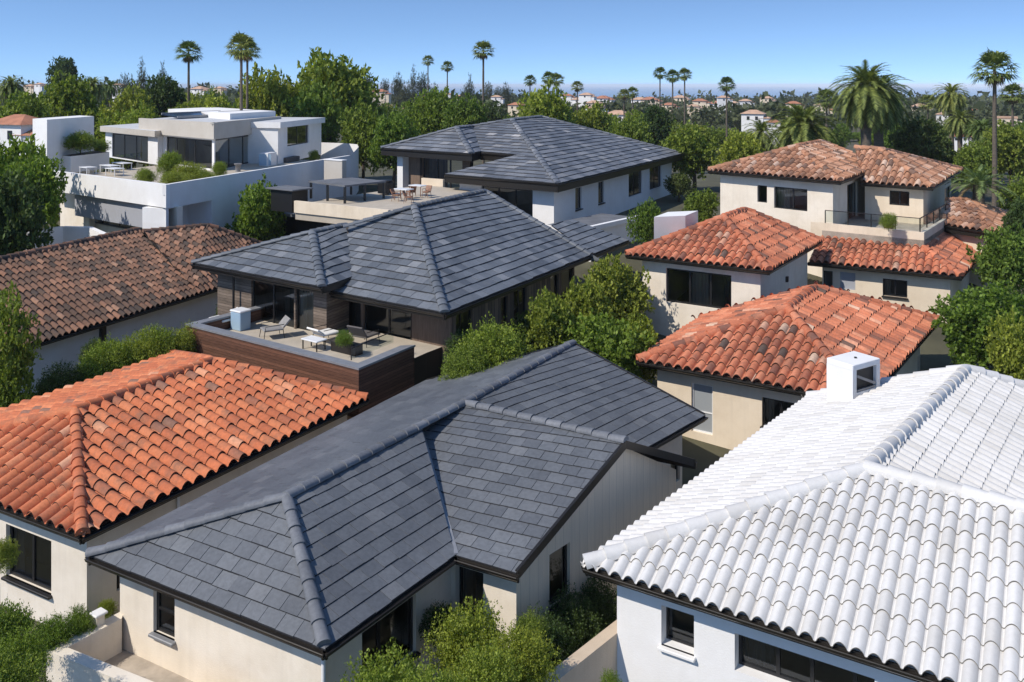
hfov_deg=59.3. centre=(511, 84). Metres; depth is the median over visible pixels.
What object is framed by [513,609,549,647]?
shrub
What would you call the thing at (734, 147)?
broadleaf tree
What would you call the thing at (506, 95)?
conifer tree
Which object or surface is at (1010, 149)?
broadleaf tree
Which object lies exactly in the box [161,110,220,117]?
solar panel
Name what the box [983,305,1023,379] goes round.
broadleaf tree
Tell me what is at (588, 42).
sky
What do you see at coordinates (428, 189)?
chair
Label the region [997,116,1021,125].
distant villa
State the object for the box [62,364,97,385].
shrub
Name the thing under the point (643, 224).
broadleaf tree
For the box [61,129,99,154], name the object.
shrub
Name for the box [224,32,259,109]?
fan palm
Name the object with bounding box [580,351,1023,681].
white roof house
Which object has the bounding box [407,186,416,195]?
chair
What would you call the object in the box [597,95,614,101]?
distant villa
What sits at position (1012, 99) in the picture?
fan palm
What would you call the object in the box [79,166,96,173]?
table
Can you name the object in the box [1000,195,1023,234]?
broadleaf tree
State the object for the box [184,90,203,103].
broadleaf tree
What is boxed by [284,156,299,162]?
sofa
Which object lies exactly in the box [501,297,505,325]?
window
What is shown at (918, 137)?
broadleaf tree
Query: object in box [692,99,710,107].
distant villa
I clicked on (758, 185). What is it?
window
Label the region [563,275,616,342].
broadleaf tree
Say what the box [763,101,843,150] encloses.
date palm
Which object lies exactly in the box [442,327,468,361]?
shrub
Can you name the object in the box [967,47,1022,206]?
fan palm
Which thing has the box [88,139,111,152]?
shrub
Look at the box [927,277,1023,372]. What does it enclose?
broadleaf tree
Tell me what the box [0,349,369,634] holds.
orange roof house
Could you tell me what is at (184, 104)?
broadleaf tree
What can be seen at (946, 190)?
window
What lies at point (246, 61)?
fan palm
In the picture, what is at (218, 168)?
shrub
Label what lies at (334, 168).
chimney
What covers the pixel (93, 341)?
shrub
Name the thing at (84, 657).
terrace wall
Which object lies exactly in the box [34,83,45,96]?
distant villa
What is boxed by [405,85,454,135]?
broadleaf tree
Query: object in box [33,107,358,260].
modern white house
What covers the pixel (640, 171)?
window
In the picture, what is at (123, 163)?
table
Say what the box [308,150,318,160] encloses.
shrub
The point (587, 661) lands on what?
boundary wall
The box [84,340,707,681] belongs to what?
slate house
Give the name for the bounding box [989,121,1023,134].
broadleaf tree
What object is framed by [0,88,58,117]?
broadleaf tree
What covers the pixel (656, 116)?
broadleaf tree
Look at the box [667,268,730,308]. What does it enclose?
window
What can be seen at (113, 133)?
window
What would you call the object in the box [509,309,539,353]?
broadleaf tree
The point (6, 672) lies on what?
shrub
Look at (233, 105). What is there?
broadleaf tree
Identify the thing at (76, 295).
brown roof house
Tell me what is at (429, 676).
shrub
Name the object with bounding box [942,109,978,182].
date palm
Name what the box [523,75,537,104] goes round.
fan palm
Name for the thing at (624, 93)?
fan palm
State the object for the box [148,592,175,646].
window
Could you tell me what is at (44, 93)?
broadleaf tree
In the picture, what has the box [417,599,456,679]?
shrub
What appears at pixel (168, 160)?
shrub
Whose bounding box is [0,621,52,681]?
shrub
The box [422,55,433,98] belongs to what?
fan palm
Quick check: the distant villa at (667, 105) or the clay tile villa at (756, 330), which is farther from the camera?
the distant villa at (667, 105)
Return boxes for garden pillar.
[89,607,107,626]
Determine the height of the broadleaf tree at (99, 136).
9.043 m
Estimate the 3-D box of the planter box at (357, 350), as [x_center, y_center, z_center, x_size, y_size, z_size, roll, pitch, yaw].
[-7.112,11.274,38.716,1.500,0.451,0.450,0,0,35]
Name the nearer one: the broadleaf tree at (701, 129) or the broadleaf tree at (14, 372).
the broadleaf tree at (14, 372)
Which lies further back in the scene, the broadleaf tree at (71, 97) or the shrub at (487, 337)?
the broadleaf tree at (71, 97)
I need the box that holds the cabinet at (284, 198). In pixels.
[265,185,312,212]
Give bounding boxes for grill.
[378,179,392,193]
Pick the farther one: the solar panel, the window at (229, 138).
the solar panel
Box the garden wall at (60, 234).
[28,226,105,249]
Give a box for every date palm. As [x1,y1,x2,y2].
[0,75,29,101]
[85,76,108,100]
[101,80,122,109]
[743,119,781,152]
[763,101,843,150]
[822,60,907,145]
[847,74,915,146]
[928,83,973,180]
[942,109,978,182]
[962,118,998,145]
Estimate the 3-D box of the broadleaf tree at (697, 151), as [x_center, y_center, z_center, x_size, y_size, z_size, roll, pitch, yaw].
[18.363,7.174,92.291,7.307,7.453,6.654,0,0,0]
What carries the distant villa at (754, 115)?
on the ground
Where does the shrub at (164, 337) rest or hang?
on the ground
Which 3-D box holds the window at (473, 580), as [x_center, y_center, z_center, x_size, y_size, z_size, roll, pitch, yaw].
[-0.940,13.143,23.473,0.843,1.351,0.281,0,0,28]
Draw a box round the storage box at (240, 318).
[230,307,251,330]
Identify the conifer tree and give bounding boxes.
[117,72,133,101]
[132,57,148,99]
[155,60,166,83]
[380,78,389,92]
[390,73,402,102]
[395,80,412,102]
[407,67,420,102]
[416,72,430,98]
[463,72,475,101]
[481,81,493,100]
[493,86,501,95]
[499,81,513,102]
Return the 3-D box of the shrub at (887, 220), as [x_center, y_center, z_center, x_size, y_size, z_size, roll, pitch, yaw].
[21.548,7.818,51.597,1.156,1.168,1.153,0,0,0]
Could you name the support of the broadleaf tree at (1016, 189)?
on the ground
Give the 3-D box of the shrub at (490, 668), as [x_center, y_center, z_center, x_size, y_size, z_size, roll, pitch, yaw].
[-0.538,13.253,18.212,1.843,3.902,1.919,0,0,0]
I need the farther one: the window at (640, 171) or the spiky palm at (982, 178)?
the window at (640, 171)
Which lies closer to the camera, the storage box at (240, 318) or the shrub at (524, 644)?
the shrub at (524, 644)
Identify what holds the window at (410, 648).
in the slate house at (518, 487)
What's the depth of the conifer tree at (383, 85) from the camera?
379.92 m
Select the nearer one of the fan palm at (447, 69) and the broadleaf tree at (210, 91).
the broadleaf tree at (210, 91)
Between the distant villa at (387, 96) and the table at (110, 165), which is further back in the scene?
the distant villa at (387, 96)
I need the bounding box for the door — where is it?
[849,182,854,218]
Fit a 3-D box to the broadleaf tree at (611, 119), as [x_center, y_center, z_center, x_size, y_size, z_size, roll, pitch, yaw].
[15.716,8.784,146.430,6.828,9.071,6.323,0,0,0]
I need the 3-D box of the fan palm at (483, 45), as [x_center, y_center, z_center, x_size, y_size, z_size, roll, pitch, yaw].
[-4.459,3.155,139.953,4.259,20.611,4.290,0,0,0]
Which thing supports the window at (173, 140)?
in the modern white house at (109, 202)
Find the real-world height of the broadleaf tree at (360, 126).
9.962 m
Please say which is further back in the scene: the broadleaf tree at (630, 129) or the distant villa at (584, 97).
the distant villa at (584, 97)
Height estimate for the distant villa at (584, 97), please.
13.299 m
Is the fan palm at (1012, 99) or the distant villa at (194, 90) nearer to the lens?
the fan palm at (1012, 99)
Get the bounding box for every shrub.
[0,535,22,612]
[0,597,48,660]
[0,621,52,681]
[0,639,49,681]
[28,609,78,665]
[34,360,79,395]
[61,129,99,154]
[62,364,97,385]
[65,603,96,637]
[72,332,138,379]
[77,336,101,362]
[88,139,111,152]
[97,598,118,617]
[114,323,163,367]
[133,167,160,181]
[135,322,186,359]
[155,149,181,177]
[157,170,192,183]
[160,319,197,352]
[171,160,207,177]
[188,169,217,179]
[210,161,227,175]
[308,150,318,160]
[335,329,354,347]
[335,637,431,681]
[400,657,487,681]
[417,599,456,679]
[419,592,503,680]
[437,340,492,380]
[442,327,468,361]
[442,636,524,681]
[443,311,536,368]
[488,618,562,681]
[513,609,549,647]
[514,600,576,671]
[548,580,606,651]
[577,576,616,638]
[599,666,621,681]
[879,212,897,231]
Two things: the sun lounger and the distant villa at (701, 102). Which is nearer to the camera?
the sun lounger
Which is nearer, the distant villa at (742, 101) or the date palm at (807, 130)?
the date palm at (807, 130)
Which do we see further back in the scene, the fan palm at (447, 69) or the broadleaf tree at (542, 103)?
the fan palm at (447, 69)
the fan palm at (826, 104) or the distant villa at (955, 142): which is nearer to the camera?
the fan palm at (826, 104)
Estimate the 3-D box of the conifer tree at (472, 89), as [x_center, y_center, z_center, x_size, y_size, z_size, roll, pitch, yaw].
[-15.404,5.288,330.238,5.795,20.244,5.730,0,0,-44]
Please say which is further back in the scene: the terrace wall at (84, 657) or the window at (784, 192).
the window at (784, 192)
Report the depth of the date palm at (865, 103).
80.88 m
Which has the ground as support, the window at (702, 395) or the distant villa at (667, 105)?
the distant villa at (667, 105)
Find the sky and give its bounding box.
[0,0,1023,85]
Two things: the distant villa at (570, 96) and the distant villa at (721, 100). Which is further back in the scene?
the distant villa at (570, 96)
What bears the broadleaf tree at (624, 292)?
on the ground
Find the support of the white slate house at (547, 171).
on the ground
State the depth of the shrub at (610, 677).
17.61 m
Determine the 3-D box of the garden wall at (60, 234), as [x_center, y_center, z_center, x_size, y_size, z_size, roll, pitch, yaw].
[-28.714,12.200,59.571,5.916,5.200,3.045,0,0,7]
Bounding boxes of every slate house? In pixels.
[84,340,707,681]
[185,189,630,419]
[281,115,683,261]
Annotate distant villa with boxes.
[0,114,36,154]
[23,84,33,94]
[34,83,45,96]
[190,86,208,97]
[213,86,226,95]
[372,89,391,105]
[491,95,503,105]
[508,102,524,116]
[561,94,575,103]
[570,97,578,105]
[579,93,596,106]
[585,100,604,106]
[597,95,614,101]
[608,110,625,120]
[630,97,643,102]
[640,97,661,104]
[661,103,678,111]
[671,95,689,102]
[687,104,702,123]
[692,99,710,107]
[716,95,732,113]
[739,99,754,106]
[740,110,770,132]
[760,96,775,104]
[767,120,781,146]
[785,101,804,116]
[814,104,828,115]
[936,112,947,122]
[954,134,975,151]
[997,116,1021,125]
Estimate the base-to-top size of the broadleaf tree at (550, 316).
5.012 m
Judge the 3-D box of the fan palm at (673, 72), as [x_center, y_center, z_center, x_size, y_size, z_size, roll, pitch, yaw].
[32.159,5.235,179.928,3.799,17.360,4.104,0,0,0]
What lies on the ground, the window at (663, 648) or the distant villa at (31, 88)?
the distant villa at (31, 88)
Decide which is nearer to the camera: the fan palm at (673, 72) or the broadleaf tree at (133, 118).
the broadleaf tree at (133, 118)
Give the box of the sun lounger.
[209,307,237,322]
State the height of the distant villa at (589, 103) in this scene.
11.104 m
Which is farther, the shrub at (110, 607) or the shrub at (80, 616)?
the shrub at (110, 607)
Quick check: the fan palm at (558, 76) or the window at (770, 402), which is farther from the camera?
the fan palm at (558, 76)
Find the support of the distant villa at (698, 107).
on the ground
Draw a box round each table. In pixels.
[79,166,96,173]
[100,164,120,172]
[105,167,124,176]
[111,162,131,169]
[301,335,326,351]
[394,188,413,200]
[408,184,426,196]
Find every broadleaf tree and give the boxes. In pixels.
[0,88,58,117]
[0,133,60,252]
[0,145,68,233]
[0,169,53,254]
[0,280,42,406]
[27,91,45,110]
[37,69,106,128]
[45,56,82,90]
[94,98,158,171]
[94,111,116,171]
[95,79,159,167]
[137,74,186,117]
[165,99,201,161]
[180,93,238,108]
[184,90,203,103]
[199,85,227,105]
[224,172,286,240]
[227,98,239,108]
[235,61,298,116]
[283,46,386,142]
[283,81,347,160]
[339,98,388,178]
[365,105,420,187]
[374,102,399,118]
[395,101,417,130]
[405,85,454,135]
[441,92,488,128]
[476,99,507,121]
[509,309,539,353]
[517,76,575,123]
[522,285,579,352]
[562,308,656,379]
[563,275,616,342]
[571,100,615,132]
[583,252,655,325]
[602,111,623,126]
[604,114,654,143]
[615,306,658,383]
[623,106,642,123]
[625,196,661,243]
[639,104,675,146]
[657,120,680,147]
[660,119,720,191]
[663,172,695,201]
[671,123,708,143]
[682,188,719,221]
[698,122,736,150]
[711,129,768,165]
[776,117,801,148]
[828,123,854,147]
[850,132,860,140]
[858,133,873,145]
[871,123,905,148]
[887,114,958,163]
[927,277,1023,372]
[952,138,997,190]
[965,222,1023,302]
[979,118,1023,189]
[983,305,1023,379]
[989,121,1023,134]
[992,172,1023,212]
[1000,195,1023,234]
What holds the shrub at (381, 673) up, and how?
on the ground
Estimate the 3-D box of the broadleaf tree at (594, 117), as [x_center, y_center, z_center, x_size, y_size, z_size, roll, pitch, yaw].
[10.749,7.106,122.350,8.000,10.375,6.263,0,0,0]
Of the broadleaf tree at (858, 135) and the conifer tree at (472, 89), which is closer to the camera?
the broadleaf tree at (858, 135)
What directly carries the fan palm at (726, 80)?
on the ground
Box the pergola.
[309,177,385,203]
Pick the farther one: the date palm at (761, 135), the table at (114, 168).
the date palm at (761, 135)
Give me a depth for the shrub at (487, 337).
36.30 m
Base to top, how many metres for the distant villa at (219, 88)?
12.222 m
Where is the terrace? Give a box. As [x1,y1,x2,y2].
[105,630,362,681]
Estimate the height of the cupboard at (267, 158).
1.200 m
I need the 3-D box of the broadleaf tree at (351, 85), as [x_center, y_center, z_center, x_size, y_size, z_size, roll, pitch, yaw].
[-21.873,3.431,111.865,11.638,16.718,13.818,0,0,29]
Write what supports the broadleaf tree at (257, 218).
on the ground
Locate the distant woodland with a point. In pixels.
(981, 106)
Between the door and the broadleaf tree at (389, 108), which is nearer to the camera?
the door
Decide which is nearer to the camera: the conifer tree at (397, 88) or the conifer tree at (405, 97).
the conifer tree at (405, 97)
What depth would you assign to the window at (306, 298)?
42.49 m
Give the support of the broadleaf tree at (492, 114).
on the ground
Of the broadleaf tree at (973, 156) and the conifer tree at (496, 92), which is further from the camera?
the conifer tree at (496, 92)
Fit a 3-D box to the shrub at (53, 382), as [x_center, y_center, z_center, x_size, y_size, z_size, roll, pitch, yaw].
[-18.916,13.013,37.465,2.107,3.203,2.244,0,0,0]
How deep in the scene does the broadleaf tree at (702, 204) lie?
65.50 m
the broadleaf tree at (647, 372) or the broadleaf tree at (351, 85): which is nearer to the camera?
the broadleaf tree at (647, 372)
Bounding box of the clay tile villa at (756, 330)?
[624,139,1008,449]
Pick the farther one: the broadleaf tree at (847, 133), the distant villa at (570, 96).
the distant villa at (570, 96)
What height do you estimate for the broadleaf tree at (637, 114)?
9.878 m
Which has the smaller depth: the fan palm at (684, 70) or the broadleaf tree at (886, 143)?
the broadleaf tree at (886, 143)
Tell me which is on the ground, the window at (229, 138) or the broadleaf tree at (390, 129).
the broadleaf tree at (390, 129)
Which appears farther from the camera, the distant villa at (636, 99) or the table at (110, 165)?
the distant villa at (636, 99)
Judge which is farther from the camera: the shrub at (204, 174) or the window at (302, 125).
the window at (302, 125)
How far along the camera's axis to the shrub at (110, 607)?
24.36 m
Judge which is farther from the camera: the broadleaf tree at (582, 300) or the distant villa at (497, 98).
the distant villa at (497, 98)
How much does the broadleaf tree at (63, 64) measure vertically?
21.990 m
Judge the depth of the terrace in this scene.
22.16 m
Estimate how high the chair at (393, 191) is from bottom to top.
0.858 m
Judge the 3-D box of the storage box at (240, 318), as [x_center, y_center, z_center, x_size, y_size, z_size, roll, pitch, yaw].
[-12.788,11.033,42.418,0.780,0.935,0.680,0,0,35]
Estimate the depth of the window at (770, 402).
35.76 m
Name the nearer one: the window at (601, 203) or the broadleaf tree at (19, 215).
the broadleaf tree at (19, 215)
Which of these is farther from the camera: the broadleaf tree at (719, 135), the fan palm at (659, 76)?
the fan palm at (659, 76)
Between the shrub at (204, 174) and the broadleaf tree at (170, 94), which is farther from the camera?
the broadleaf tree at (170, 94)
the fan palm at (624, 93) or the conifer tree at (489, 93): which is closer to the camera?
the fan palm at (624, 93)
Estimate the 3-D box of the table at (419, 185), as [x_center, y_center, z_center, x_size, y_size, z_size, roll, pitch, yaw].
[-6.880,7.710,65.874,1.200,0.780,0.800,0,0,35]
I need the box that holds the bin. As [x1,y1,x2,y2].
[234,163,241,171]
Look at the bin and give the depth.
76.19 m
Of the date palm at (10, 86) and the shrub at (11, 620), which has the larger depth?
the date palm at (10, 86)
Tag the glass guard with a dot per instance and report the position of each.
(368, 341)
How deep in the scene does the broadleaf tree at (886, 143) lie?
145.69 m
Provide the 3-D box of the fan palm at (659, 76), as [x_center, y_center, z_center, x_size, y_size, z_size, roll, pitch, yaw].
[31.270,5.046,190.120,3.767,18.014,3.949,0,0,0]
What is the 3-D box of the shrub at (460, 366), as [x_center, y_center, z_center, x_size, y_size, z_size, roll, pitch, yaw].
[-1.819,12.448,35.551,2.311,4.757,2.317,0,0,0]
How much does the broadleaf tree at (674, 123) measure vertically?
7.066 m
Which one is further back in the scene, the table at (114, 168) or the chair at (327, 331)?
the table at (114, 168)
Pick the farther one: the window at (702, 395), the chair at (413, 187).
the chair at (413, 187)
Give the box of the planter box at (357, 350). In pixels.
[331,339,362,355]
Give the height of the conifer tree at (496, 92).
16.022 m
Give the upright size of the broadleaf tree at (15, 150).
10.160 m
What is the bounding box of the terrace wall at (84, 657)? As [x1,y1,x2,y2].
[46,612,152,681]
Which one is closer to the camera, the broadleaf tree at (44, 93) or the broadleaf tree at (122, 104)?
the broadleaf tree at (122, 104)
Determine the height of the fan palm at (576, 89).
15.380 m
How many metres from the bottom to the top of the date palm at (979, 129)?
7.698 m
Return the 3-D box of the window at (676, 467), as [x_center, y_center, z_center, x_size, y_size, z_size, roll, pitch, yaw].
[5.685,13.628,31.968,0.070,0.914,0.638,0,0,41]
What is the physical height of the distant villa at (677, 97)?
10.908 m
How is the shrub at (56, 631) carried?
on the ground
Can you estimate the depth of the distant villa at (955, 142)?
148.93 m
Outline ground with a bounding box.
[0,109,1023,681]
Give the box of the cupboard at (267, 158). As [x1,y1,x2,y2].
[259,152,276,165]
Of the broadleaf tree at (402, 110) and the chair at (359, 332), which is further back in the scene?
the broadleaf tree at (402, 110)
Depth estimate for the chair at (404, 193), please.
61.63 m
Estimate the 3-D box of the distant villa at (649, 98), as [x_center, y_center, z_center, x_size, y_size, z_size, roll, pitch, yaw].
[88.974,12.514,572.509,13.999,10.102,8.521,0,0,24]
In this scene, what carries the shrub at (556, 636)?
on the ground
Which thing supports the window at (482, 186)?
in the white slate house at (547, 171)
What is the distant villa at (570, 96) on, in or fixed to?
on the ground
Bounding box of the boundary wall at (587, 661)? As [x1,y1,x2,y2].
[544,620,616,681]
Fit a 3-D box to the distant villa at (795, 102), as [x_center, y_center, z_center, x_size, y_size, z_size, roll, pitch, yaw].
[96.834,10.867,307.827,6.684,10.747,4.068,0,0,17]
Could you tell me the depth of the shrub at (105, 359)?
38.27 m
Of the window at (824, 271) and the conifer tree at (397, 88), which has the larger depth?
the conifer tree at (397, 88)
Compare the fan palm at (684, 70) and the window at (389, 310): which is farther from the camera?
the fan palm at (684, 70)
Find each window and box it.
[1,525,51,599]
[95,220,141,230]
[113,133,147,161]
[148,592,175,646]
[167,136,211,168]
[215,135,247,167]
[253,281,274,322]
[287,125,307,145]
[297,289,312,328]
[349,301,360,326]
[365,304,390,334]
[376,596,420,669]
[423,158,462,187]
[459,310,470,340]
[459,566,482,617]
[482,186,532,206]
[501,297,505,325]
[517,287,524,318]
[549,544,568,613]
[555,274,556,297]
[575,187,582,211]
[598,181,605,204]
[629,171,640,196]
[657,607,695,662]
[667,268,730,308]
[675,465,677,479]
[692,383,712,434]
[739,635,874,681]
[758,185,766,202]
[760,397,794,427]
[775,186,806,210]
[824,271,832,285]
[881,278,907,299]
[890,190,908,205]
[945,187,948,203]
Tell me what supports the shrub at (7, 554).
on the ground
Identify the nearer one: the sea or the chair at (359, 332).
the chair at (359, 332)
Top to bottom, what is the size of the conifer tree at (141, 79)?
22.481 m
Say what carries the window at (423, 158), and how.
in the white slate house at (547, 171)
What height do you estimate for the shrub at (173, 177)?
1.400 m
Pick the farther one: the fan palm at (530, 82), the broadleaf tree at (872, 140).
the fan palm at (530, 82)
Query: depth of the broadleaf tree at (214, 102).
110.90 m
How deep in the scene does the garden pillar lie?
22.53 m
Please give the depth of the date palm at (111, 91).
159.56 m
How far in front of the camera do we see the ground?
55.06 m
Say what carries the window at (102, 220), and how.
in the modern white house at (109, 202)
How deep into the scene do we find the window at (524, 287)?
45.23 m
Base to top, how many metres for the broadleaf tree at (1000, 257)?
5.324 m
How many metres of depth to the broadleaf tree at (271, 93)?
105.77 m
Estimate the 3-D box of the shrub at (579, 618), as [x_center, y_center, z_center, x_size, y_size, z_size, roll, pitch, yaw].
[1.574,14.072,23.245,1.822,2.265,1.709,0,0,0]
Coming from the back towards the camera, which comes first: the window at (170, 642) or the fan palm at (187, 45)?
the fan palm at (187, 45)
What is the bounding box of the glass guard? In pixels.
[351,331,393,359]
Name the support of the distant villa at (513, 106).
on the ground
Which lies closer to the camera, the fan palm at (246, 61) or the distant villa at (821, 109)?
the fan palm at (246, 61)
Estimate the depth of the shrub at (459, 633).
20.38 m
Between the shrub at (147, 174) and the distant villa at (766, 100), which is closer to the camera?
the shrub at (147, 174)
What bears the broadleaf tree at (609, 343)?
on the ground
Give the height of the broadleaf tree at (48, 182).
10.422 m
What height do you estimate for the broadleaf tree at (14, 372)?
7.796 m
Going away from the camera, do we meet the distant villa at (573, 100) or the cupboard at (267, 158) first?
the cupboard at (267, 158)
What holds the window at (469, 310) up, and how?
in the timber slate house at (423, 280)
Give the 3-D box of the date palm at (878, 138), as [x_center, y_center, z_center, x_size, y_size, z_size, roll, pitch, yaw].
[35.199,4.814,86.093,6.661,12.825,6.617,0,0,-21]
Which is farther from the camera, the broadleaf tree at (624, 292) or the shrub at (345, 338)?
the broadleaf tree at (624, 292)
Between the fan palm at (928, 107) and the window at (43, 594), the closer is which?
the window at (43, 594)
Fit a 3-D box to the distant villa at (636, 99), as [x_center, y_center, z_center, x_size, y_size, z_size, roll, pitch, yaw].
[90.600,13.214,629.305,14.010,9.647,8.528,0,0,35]
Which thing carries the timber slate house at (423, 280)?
on the ground
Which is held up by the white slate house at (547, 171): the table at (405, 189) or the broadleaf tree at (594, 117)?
the table at (405, 189)
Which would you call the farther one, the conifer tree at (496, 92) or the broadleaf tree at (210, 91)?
the conifer tree at (496, 92)
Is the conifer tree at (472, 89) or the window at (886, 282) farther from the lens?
the conifer tree at (472, 89)
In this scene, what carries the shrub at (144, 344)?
on the ground
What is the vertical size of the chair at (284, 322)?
0.866 m
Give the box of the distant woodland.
[0,74,1023,131]
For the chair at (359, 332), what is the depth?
39.56 m
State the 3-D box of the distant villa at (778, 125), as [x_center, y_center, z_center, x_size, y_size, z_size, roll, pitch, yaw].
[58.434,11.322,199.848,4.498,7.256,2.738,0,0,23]
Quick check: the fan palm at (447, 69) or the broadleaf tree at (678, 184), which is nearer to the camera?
the broadleaf tree at (678, 184)
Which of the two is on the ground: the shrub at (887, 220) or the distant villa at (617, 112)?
the distant villa at (617, 112)
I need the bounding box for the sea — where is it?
[22,86,1023,98]
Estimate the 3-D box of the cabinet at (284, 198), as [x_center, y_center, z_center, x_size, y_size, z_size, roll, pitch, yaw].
[-15.611,7.995,63.098,2.800,1.610,1.900,0,0,35]
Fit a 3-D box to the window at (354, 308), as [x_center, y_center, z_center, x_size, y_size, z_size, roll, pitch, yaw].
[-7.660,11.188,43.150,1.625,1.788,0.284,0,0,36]
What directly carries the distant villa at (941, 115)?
on the ground
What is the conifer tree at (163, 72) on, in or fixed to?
on the ground
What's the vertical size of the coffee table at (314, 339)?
0.460 m
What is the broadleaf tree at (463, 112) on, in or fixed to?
on the ground
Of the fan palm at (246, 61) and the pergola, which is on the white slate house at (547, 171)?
the pergola
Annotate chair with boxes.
[259,315,290,338]
[307,324,338,345]
[347,325,379,347]
[390,188,401,201]
[402,190,413,203]
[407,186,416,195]
[422,185,431,196]
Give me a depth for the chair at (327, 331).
40.07 m
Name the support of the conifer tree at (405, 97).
on the ground
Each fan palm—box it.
[174,40,202,106]
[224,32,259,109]
[236,41,260,108]
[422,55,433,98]
[439,61,453,94]
[471,40,495,163]
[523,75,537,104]
[541,71,556,90]
[549,72,563,90]
[571,81,582,110]
[617,88,630,118]
[625,86,637,108]
[652,67,666,107]
[665,69,680,121]
[678,67,691,124]
[717,76,735,140]
[813,88,838,131]
[917,94,936,124]
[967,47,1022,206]
[997,82,1023,175]
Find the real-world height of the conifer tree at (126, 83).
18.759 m
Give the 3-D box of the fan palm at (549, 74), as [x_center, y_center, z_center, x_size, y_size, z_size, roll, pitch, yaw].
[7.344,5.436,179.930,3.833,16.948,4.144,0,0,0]
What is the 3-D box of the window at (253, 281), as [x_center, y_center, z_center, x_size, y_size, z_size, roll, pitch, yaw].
[-11.493,10.595,43.483,3.102,2.165,0.070,0,0,35]
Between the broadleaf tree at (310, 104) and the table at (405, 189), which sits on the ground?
the broadleaf tree at (310, 104)
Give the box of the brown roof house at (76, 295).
[0,223,262,392]
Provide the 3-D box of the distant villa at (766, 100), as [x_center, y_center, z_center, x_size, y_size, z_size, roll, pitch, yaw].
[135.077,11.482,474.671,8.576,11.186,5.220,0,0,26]
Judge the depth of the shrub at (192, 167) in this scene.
65.56 m
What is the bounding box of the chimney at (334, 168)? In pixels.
[323,158,346,179]
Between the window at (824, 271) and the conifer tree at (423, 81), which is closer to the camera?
the window at (824, 271)
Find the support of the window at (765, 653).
in the white roof house at (857, 519)
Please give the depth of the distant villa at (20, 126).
93.97 m
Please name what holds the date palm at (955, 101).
on the ground
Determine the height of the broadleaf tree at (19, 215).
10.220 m
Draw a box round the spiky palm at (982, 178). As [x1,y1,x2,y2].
[945,164,1017,205]
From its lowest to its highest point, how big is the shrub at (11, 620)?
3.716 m
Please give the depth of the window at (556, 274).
48.37 m
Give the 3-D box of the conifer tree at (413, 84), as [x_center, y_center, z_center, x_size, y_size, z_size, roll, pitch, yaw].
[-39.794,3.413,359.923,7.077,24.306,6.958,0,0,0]
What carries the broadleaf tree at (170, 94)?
on the ground
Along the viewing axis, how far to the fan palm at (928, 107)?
149.75 m
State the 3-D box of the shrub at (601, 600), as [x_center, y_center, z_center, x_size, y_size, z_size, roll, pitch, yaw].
[2.359,14.314,24.503,1.664,2.139,1.672,0,0,40]
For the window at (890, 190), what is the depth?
58.12 m
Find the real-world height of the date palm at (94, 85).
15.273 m
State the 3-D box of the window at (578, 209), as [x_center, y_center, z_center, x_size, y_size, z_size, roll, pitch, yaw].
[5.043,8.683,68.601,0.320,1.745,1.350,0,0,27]
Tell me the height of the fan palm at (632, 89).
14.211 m
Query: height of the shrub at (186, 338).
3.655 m
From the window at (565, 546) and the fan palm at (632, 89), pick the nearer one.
the window at (565, 546)
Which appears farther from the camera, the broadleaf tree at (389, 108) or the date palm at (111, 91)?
the broadleaf tree at (389, 108)

